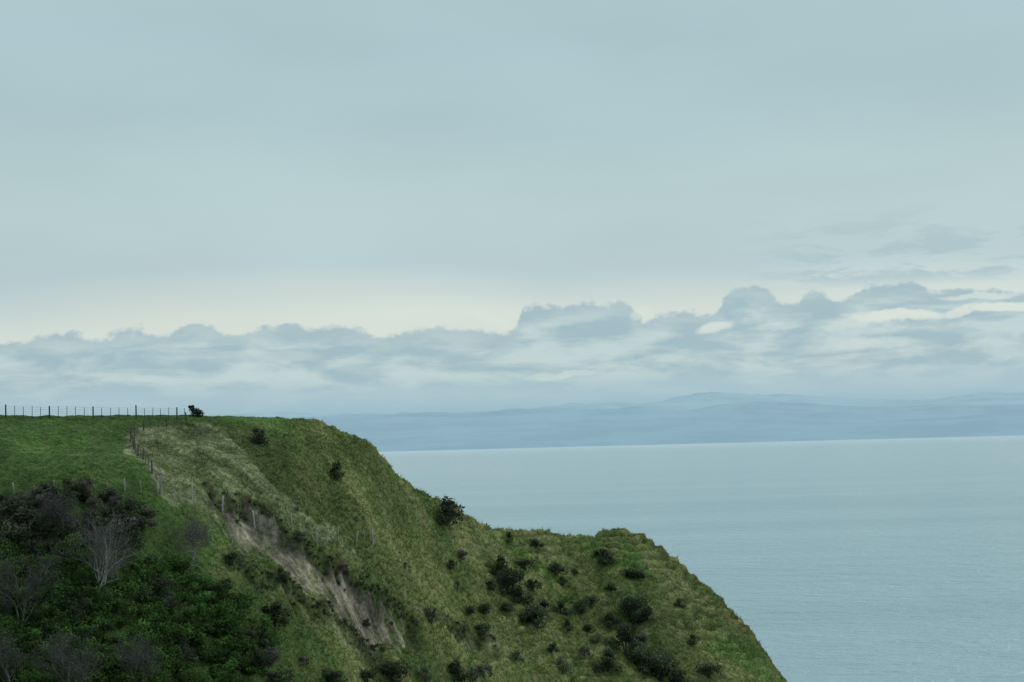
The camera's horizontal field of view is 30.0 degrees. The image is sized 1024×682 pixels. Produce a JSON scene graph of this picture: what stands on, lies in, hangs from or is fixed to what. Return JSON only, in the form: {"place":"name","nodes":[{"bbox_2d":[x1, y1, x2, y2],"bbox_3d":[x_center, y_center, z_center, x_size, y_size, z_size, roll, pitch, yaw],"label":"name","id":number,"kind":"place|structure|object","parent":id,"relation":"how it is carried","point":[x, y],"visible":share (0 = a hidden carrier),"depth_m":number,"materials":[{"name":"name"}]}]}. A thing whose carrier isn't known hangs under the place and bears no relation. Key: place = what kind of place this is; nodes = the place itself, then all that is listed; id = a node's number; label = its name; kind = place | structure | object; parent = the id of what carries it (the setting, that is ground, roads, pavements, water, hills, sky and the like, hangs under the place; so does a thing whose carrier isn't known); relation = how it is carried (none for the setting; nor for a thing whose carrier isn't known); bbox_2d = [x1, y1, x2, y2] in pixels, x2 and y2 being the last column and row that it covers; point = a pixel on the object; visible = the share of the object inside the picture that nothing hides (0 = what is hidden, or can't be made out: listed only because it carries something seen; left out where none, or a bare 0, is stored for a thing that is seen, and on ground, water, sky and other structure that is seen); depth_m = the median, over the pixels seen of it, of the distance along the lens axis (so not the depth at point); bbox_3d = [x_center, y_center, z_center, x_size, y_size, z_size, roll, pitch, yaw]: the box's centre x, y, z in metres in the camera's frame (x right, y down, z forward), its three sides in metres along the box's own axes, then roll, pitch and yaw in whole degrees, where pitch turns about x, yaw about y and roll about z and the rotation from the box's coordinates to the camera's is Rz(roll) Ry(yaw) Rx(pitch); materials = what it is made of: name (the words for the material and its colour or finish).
{"place":"outdoors","nodes":[
{"label":"outdoors","id":0,"kind":"place"},
{"bbox_2d":[0,414,786,681],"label":"grassy headland terrain","id":1,"kind":"structure","parent":0,"point":[266,535],"depth_m":197.92,"materials":[{"name":"green plant"}]},
{"bbox_2d":[0,559,23,594],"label":"bare tree","id":2,"kind":"object","parent":1,"relation":"on","point":[2,580],"visible":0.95,"depth_m":150.37,"materials":[{"name":"grey plant"}]},
{"bbox_2d":[0,626,41,681],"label":"bare tree","id":3,"kind":"object","parent":1,"relation":"on","point":[3,650],"visible":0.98,"depth_m":145.33,"materials":[{"name":"grey plant"}]},
{"bbox_2d":[0,535,74,631],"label":"bare tree","id":4,"kind":"object","parent":1,"relation":"on","point":[26,599],"visible":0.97,"depth_m":151.37,"materials":[{"name":"grey plant"}]},
{"bbox_2d":[37,489,82,533],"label":"bare tree","id":5,"kind":"object","parent":1,"relation":"on","point":[56,505],"visible":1,"depth_m":162.02,"materials":[{"name":"grey plant"}]},
{"bbox_2d":[22,621,115,681],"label":"bare tree","id":6,"kind":"object","parent":1,"relation":"on","point":[78,675],"visible":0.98,"depth_m":145.57,"materials":[{"name":"grey plant"}]},
{"bbox_2d":[8,478,157,494],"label":"farm fence","id":7,"kind":"object","parent":1,"relation":"on","point":[13,485],"visible":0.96,"depth_m":168.84,"materials":[{"name":"wood"}]},
{"bbox_2d":[4,404,184,419],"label":"farm fence","id":8,"kind":"object","parent":1,"relation":"on","point":[93,412],"visible":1,"depth_m":197.24,"materials":[{"name":"wood"}]},
{"bbox_2d":[54,502,147,598],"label":"bare tree","id":9,"kind":"object","parent":1,"relation":"on","point":[107,549],"visible":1,"depth_m":157.53,"materials":[{"name":"grey plant"}]},
{"bbox_2d":[101,627,167,681],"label":"bare tree","id":10,"kind":"object","parent":1,"relation":"on","point":[136,662],"visible":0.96,"depth_m":150.51,"materials":[{"name":"grey plant"}]},
{"bbox_2d":[0,475,295,681],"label":"scrub thicket","id":11,"kind":"object","parent":1,"relation":"on","point":[74,605],"visible":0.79,"depth_m":159.37,"materials":[{"name":"green plant"}]},
{"bbox_2d":[129,412,187,479],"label":"farm fence","id":12,"kind":"object","parent":1,"relation":"on","point":[136,449],"visible":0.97,"depth_m":185.88,"materials":[{"name":"wood"}]},
{"bbox_2d":[170,510,215,568],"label":"bare tree","id":13,"kind":"object","parent":1,"relation":"on","point":[196,535],"visible":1,"depth_m":167.45,"materials":[{"name":"grey plant"}]},
{"bbox_2d":[188,405,203,416],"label":"windswept ridge tree","id":14,"kind":"object","parent":1,"relation":"on","point":[196,411],"visible":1,"depth_m":203.79,"materials":[{"name":"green plant"}]},
{"bbox_2d":[221,577,234,588],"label":"shrub","id":15,"kind":"object","parent":1,"relation":"on","point":[229,582],"visible":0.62,"depth_m":170.35,"materials":[{"name":"green plant"}]},
{"bbox_2d":[221,550,244,566],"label":"shrub","id":16,"kind":"object","parent":1,"relation":"on","point":[231,557],"visible":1,"depth_m":173.85,"materials":[{"name":"green plant"}]},
{"bbox_2d":[239,511,248,518],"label":"shrub","id":17,"kind":"object","parent":1,"relation":"on","point":[241,513],"visible":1,"depth_m":183.06,"materials":[{"name":"green plant"}]},
{"bbox_2d":[242,629,261,639],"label":"shrub","id":18,"kind":"object","parent":1,"relation":"on","point":[254,633],"visible":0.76,"depth_m":167.82,"materials":[{"name":"green plant"}]},
{"bbox_2d":[250,426,269,445],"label":"shrub","id":19,"kind":"object","parent":1,"relation":"on","point":[259,436],"visible":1,"depth_m":200.31,"materials":[{"name":"green plant"}]},
{"bbox_2d":[248,647,272,668],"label":"shrub","id":20,"kind":"object","parent":1,"relation":"on","point":[260,658],"visible":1,"depth_m":166.35,"materials":[{"name":"green plant"}]},
{"bbox_2d":[160,475,372,546],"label":"farm fence","id":21,"kind":"object","parent":1,"relation":"on","point":[337,534],"visible":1,"depth_m":184.32,"materials":[{"name":"wood"}]},
{"bbox_2d":[261,600,293,626],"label":"shrub","id":22,"kind":"object","parent":1,"relation":"on","point":[275,612],"visible":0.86,"depth_m":173.48,"materials":[{"name":"green plant"}]},
{"bbox_2d":[278,567,289,579],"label":"shrub","id":23,"kind":"object","parent":1,"relation":"on","point":[282,574],"visible":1,"depth_m":179.41,"materials":[{"name":"green plant"}]},
{"bbox_2d":[293,530,308,539],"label":"shrub","id":24,"kind":"object","parent":1,"relation":"on","point":[298,533],"visible":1,"depth_m":185.62,"materials":[{"name":"green plant"}]},
{"bbox_2d":[298,656,309,664],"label":"shrub","id":25,"kind":"object","parent":1,"relation":"on","point":[303,659],"visible":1,"depth_m":173.12,"materials":[{"name":"green plant"}]},
{"bbox_2d":[320,666,350,681],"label":"shrub","id":26,"kind":"object","parent":1,"relation":"on","point":[330,675],"visible":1,"depth_m":173.93,"materials":[{"name":"green plant"}]},
{"bbox_2d":[329,460,344,481],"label":"shrub","id":27,"kind":"object","parent":1,"relation":"on","point":[336,471],"visible":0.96,"depth_m":204.73,"materials":[{"name":"green plant"}]},
{"bbox_2d":[334,562,347,570],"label":"shrub","id":28,"kind":"object","parent":1,"relation":"on","point":[342,565],"visible":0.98,"depth_m":190.31,"materials":[{"name":"green plant"}]},
{"bbox_2d":[203,482,495,660],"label":"scarp fern growth","id":29,"kind":"object","parent":1,"relation":"on","point":[338,583],"visible":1,"depth_m":186.43,"materials":[{"name":"green plant"}]},
{"bbox_2d":[363,618,371,626],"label":"shrub","id":30,"kind":"object","parent":1,"relation":"on","point":[366,622],"visible":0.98,"depth_m":190.30,"materials":[{"name":"green plant"}]},
{"bbox_2d":[359,667,385,681],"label":"shrub","id":31,"kind":"object","parent":1,"relation":"on","point":[367,674],"visible":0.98,"depth_m":179.84,"materials":[{"name":"green plant"}]},
{"bbox_2d":[376,658,413,681],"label":"shrub","id":32,"kind":"object","parent":1,"relation":"on","point":[394,670],"visible":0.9,"depth_m":187.11,"materials":[{"name":"green plant"}]},
{"bbox_2d":[413,665,436,681],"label":"shrub","id":33,"kind":"object","parent":1,"relation":"on","point":[427,674],"visible":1,"depth_m":192.35,"materials":[{"name":"green plant"}]},
{"bbox_2d":[423,606,448,625],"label":"shrub","id":34,"kind":"object","parent":1,"relation":"on","point":[432,615],"visible":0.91,"depth_m":202.54,"materials":[{"name":"green plant"}]},
{"bbox_2d":[429,494,465,525],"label":"shrub","id":35,"kind":"object","parent":1,"relation":"on","point":[448,514],"visible":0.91,"depth_m":225.60,"materials":[{"name":"green plant"}]},
{"bbox_2d":[446,559,457,568],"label":"shrub","id":36,"kind":"object","parent":1,"relation":"on","point":[450,564],"visible":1,"depth_m":219.02,"materials":[{"name":"green plant"}]},
{"bbox_2d":[453,580,464,590],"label":"shrub","id":37,"kind":"object","parent":1,"relation":"on","point":[457,582],"visible":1,"depth_m":216.79,"materials":[{"name":"green plant"}]},
{"bbox_2d":[455,550,467,560],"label":"shrub","id":38,"kind":"object","parent":1,"relation":"on","point":[462,553],"visible":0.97,"depth_m":223.87,"materials":[{"name":"green plant"}]},
{"bbox_2d":[447,659,479,681],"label":"shrub","id":39,"kind":"object","parent":1,"relation":"on","point":[456,672],"visible":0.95,"depth_m":200.16,"materials":[{"name":"green plant"}]},
{"bbox_2d":[465,606,475,615],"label":"shrub","id":40,"kind":"object","parent":1,"relation":"on","point":[469,609],"visible":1,"depth_m":213.62,"materials":[{"name":"green plant"}]},
{"bbox_2d":[473,621,490,635],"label":"shrub","id":41,"kind":"object","parent":1,"relation":"on","point":[484,627],"visible":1,"depth_m":212.63,"materials":[{"name":"green plant"}]},
{"bbox_2d":[474,663,492,677],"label":"shrub","id":42,"kind":"object","parent":1,"relation":"on","point":[486,667],"visible":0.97,"depth_m":206.21,"materials":[{"name":"green plant"}]},
{"bbox_2d":[477,601,491,614],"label":"shrub","id":43,"kind":"object","parent":1,"relation":"on","point":[485,606],"visible":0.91,"depth_m":217.00,"materials":[{"name":"green plant"}]},
{"bbox_2d":[486,580,497,590],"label":"shrub","id":44,"kind":"object","parent":1,"relation":"on","point":[492,586],"visible":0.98,"depth_m":222.43,"materials":[{"name":"green plant"}]},
{"bbox_2d":[485,554,510,575],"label":"shrub","id":45,"kind":"object","parent":1,"relation":"on","point":[500,563],"visible":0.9,"depth_m":229.29,"materials":[{"name":"green plant"}]},
{"bbox_2d":[499,601,516,611],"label":"shrub","id":46,"kind":"object","parent":1,"relation":"on","point":[506,606],"visible":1,"depth_m":221.13,"materials":[{"name":"green plant"}]},
{"bbox_2d":[504,531,513,541],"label":"shrub","id":47,"kind":"object","parent":1,"relation":"on","point":[511,538],"visible":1,"depth_m":238.94,"materials":[{"name":"green plant"}]},
{"bbox_2d":[495,563,527,595],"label":"shrub","id":48,"kind":"object","parent":1,"relation":"on","point":[507,578],"visible":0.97,"depth_m":226.49,"materials":[{"name":"green plant"}]},
{"bbox_2d":[509,650,524,660],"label":"shrub","id":49,"kind":"object","parent":1,"relation":"on","point":[519,657],"visible":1,"depth_m":213.73,"materials":[{"name":"green plant"}]},
{"bbox_2d":[510,585,534,603],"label":"shrub","id":50,"kind":"object","parent":1,"relation":"on","point":[519,596],"visible":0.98,"depth_m":227.63,"materials":[{"name":"green plant"}]},
{"bbox_2d":[516,612,531,623],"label":"shrub","id":51,"kind":"object","parent":1,"relation":"on","point":[523,617],"visible":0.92,"depth_m":223.17,"materials":[{"name":"green plant"}]},
{"bbox_2d":[513,557,535,569],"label":"shrub","id":52,"kind":"object","parent":1,"relation":"on","point":[525,561],"visible":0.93,"depth_m":235.61,"materials":[{"name":"green plant"}]},
{"bbox_2d":[523,578,542,592],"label":"shrub","id":53,"kind":"object","parent":1,"relation":"on","point":[532,585],"visible":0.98,"depth_m":232.39,"materials":[{"name":"green plant"}]},
{"bbox_2d":[520,601,552,629],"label":"shrub","id":54,"kind":"object","parent":1,"relation":"on","point":[537,613],"visible":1,"depth_m":223.81,"materials":[{"name":"green plant"}]},
{"bbox_2d":[528,537,545,548],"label":"shrub","id":55,"kind":"object","parent":1,"relation":"on","point":[534,541],"visible":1,"depth_m":242.56,"materials":[{"name":"green plant"}]},
{"bbox_2d":[540,598,556,608],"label":"shrub","id":56,"kind":"object","parent":1,"relation":"on","point":[544,603],"visible":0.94,"depth_m":230.51,"materials":[{"name":"green plant"}]},
{"bbox_2d":[546,642,559,652],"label":"shrub","id":57,"kind":"object","parent":1,"relation":"on","point":[552,646],"visible":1,"depth_m":222.09,"materials":[{"name":"green plant"}]},
{"bbox_2d":[548,561,568,574],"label":"shrub","id":58,"kind":"object","parent":1,"relation":"on","point":[555,566],"visible":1,"depth_m":239.19,"materials":[{"name":"green plant"}]},
{"bbox_2d":[552,600,574,615],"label":"shrub","id":59,"kind":"object","parent":1,"relation":"on","point":[565,610],"visible":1,"depth_m":231.66,"materials":[{"name":"green plant"}]},
{"bbox_2d":[558,576,568,585],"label":"shrub","id":60,"kind":"object","parent":1,"relation":"on","point":[562,579],"visible":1,"depth_m":238.15,"materials":[{"name":"green plant"}]},
{"bbox_2d":[551,656,576,674],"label":"shrub","id":61,"kind":"object","parent":1,"relation":"on","point":[562,662],"visible":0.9,"depth_m":220.66,"materials":[{"name":"green plant"}]},
{"bbox_2d":[564,619,574,631],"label":"shrub","id":62,"kind":"object","parent":1,"relation":"on","point":[570,627],"visible":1,"depth_m":229.28,"materials":[{"name":"green plant"}]},
{"bbox_2d":[570,567,578,575],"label":"shrub","id":63,"kind":"object","parent":1,"relation":"on","point":[574,571],"visible":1,"depth_m":243.32,"materials":[{"name":"green plant"}]},
{"bbox_2d":[567,596,589,616],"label":"shrub","id":64,"kind":"object","parent":1,"relation":"on","point":[581,605],"visible":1,"depth_m":233.38,"materials":[{"name":"green plant"}]},
{"bbox_2d":[578,646,590,657],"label":"shrub","id":65,"kind":"object","parent":1,"relation":"on","point":[582,650],"visible":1,"depth_m":226.14,"materials":[{"name":"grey plant"}]},
{"bbox_2d":[583,624,594,631],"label":"shrub","id":66,"kind":"object","parent":1,"relation":"on","point":[588,627],"visible":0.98,"depth_m":231.46,"materials":[{"name":"green plant"}]},
{"bbox_2d":[585,594,599,606],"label":"shrub","id":67,"kind":"object","parent":1,"relation":"on","point":[591,599],"visible":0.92,"depth_m":236.06,"materials":[{"name":"green plant"}]},
{"bbox_2d":[589,634,600,643],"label":"shrub","id":68,"kind":"object","parent":1,"relation":"on","point":[596,639],"visible":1,"depth_m":229.33,"materials":[{"name":"green plant"}]},
{"bbox_2d":[593,548,615,564],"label":"shrub","id":69,"kind":"object","parent":1,"relation":"on","point":[604,555],"visible":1,"depth_m":248.73,"materials":[{"name":"green plant"}]},
{"bbox_2d":[588,648,623,673],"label":"shrub","id":70,"kind":"object","parent":1,"relation":"on","point":[607,663],"visible":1,"depth_m":224.64,"materials":[{"name":"green plant"}]},
{"bbox_2d":[600,611,619,627],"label":"shrub","id":71,"kind":"object","parent":1,"relation":"on","point":[607,616],"visible":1,"depth_m":235.37,"materials":[{"name":"green plant"}]},
{"bbox_2d":[603,582,616,589],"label":"shrub","id":72,"kind":"object","parent":1,"relation":"on","point":[609,586],"visible":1,"depth_m":242.06,"materials":[{"name":"green plant"}]},
{"bbox_2d":[600,619,658,661],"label":"shrub","id":73,"kind":"object","parent":1,"relation":"on","point":[626,637],"visible":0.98,"depth_m":230.29,"materials":[{"name":"green plant"}]},
{"bbox_2d":[617,567,645,578],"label":"shrub","id":74,"kind":"object","parent":1,"relation":"on","point":[631,572],"visible":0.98,"depth_m":247.14,"materials":[{"name":"green plant"}]},
{"bbox_2d":[617,593,649,619],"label":"shrub","id":75,"kind":"object","parent":1,"relation":"on","point":[629,604],"visible":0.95,"depth_m":237.68,"materials":[{"name":"green plant"}]},
{"bbox_2d":[633,633,648,641],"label":"shrub","id":76,"kind":"object","parent":1,"relation":"on","point":[641,636],"visible":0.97,"depth_m":232.57,"materials":[{"name":"grey plant"}]},
{"bbox_2d":[629,605,658,623],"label":"shrub","id":77,"kind":"object","parent":1,"relation":"on","point":[644,613],"visible":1,"depth_m":236.28,"materials":[{"name":"green plant"}]},
{"bbox_2d":[632,654,660,674],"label":"shrub","id":78,"kind":"object","parent":1,"relation":"on","point":[645,664],"visible":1,"depth_m":228.22,"materials":[{"name":"green plant"}]},
{"bbox_2d":[638,648,685,681],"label":"shrub","id":79,"kind":"object","parent":1,"relation":"on","point":[661,662],"visible":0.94,"depth_m":228.27,"materials":[{"name":"green plant"}]},
{"bbox_2d":[674,598,684,606],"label":"shrub","id":80,"kind":"object","parent":1,"relation":"on","point":[678,601],"visible":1,"depth_m":247.15,"materials":[{"name":"green plant"}]},
{"bbox_2d":[669,672,695,681],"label":"shrub","id":81,"kind":"object","parent":1,"relation":"on","point":[672,679],"visible":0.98,"depth_m":227.65,"materials":[{"name":"green plant"}]},
{"bbox_2d":[687,633,699,644],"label":"shrub","id":82,"kind":"object","parent":1,"relation":"on","point":[692,638],"visible":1,"depth_m":237.81,"materials":[{"name":"green plant"}]},
{"bbox_2d":[695,662,722,677],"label":"shrub","id":83,"kind":"object","parent":1,"relation":"on","point":[707,668],"visible":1,"depth_m":232.36,"materials":[{"name":"green plant"}]},
{"bbox_2d":[0,0,1023,415],"label":"sky","id":84,"kind":"structure","parent":0,"point":[217,207],"materials":[{"name":"blue"}]},
{"bbox_2d":[204,392,1023,417],"bbox_3d":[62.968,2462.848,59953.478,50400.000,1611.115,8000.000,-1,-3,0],"label":"mountain range","id":85,"kind":"structure","parent":0,"point":[696,401],"depth_m":61069.08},
{"bbox_2d":[286,401,1023,437],"bbox_3d":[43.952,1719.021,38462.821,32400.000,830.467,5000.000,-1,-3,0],"label":"distant hills","id":86,"kind":"structure","parent":0,"point":[434,423],"depth_m":38261.29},
{"bbox_2d":[361,415,1023,451],"bbox_3d":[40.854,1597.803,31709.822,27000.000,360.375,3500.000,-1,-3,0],"label":"coastal hills","id":87,"kind":"structure","parent":0,"point":[980,425],"depth_m":30882.64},
{"bbox_2d":[379,435,1023,681],"bbox_3d":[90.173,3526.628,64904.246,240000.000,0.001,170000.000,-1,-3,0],"label":"sea","id":88,"kind":"structure","parent":0,"point":[882,560],"depth_m":2150.22,"materials":[{"name":"liquid"}]}
]}

